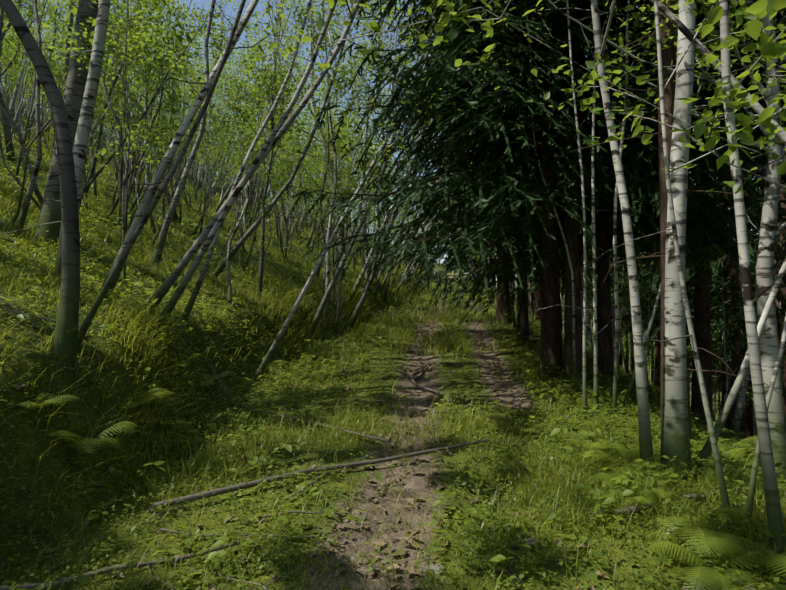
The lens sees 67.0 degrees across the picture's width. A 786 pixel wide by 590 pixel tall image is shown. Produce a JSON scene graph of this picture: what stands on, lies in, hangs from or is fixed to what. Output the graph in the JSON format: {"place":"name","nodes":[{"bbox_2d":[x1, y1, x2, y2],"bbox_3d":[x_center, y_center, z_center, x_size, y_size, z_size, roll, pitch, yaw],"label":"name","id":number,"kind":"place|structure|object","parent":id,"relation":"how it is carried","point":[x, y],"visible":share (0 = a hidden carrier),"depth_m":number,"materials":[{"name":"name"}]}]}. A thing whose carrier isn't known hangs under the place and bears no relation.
{"place":"outdoors","nodes":[
{"label":"outdoors","id":0,"kind":"place"},
{"bbox_2d":[0,0,761,285],"label":"sky","id":1,"kind":"structure","parent":0,"point":[260,6],"materials":[{"name":"blue"}]},
{"bbox_2d":[0,96,785,589],"bbox_3d":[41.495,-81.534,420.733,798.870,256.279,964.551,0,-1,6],"label":"ground","id":2,"kind":"structure","parent":0,"point":[72,416],"depth_m":4.46,"materials":[{"name":"green plant"}]},
{"bbox_2d":[0,198,745,589],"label":"leaf litter","id":3,"kind":"object","parent":2,"relation":"on","point":[338,526],"visible":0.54,"depth_m":3.87,"materials":[{"name":"brown plant"}]},
{"bbox_2d":[0,0,785,554],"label":"birch","id":4,"kind":"object","parent":2,"relation":"on","point":[72,120],"depth_m":7.51,"materials":[{"name":"plant"}]},
{"bbox_2d":[0,126,785,589],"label":"herbs","id":5,"kind":"object","parent":2,"relation":"on","point":[654,408],"visible":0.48,"depth_m":4.51,"materials":[{"name":"green plant"}]},
{"bbox_2d":[0,113,785,589],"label":"grass","id":6,"kind":"structure","parent":2,"relation":"on","point":[464,423],"depth_m":5.00,"materials":[{"name":"green plant"}]},
{"bbox_2d":[0,256,785,589],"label":"fallen sticks","id":7,"kind":"object","parent":2,"relation":"on","point":[194,496],"visible":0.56,"depth_m":3.99,"materials":[{"name":"grey wood"}]},
{"bbox_2d":[6,246,785,589],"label":"ferns","id":8,"kind":"object","parent":2,"relation":"on","point":[732,546],"visible":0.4,"depth_m":3.69,"materials":[{"name":"green plant"}]},
{"bbox_2d":[413,408,537,572],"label":"track stones","id":9,"kind":"object","parent":2,"relation":"on","point":[529,541],"visible":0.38,"depth_m":3.33,"materials":[{"name":"grey stone"}]},
{"bbox_2d":[283,0,785,447],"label":"spruce","id":10,"kind":"object","parent":2,"relation":"on","point":[515,105],"depth_m":8.17,"materials":[{"name":"green plant"}]}
]}

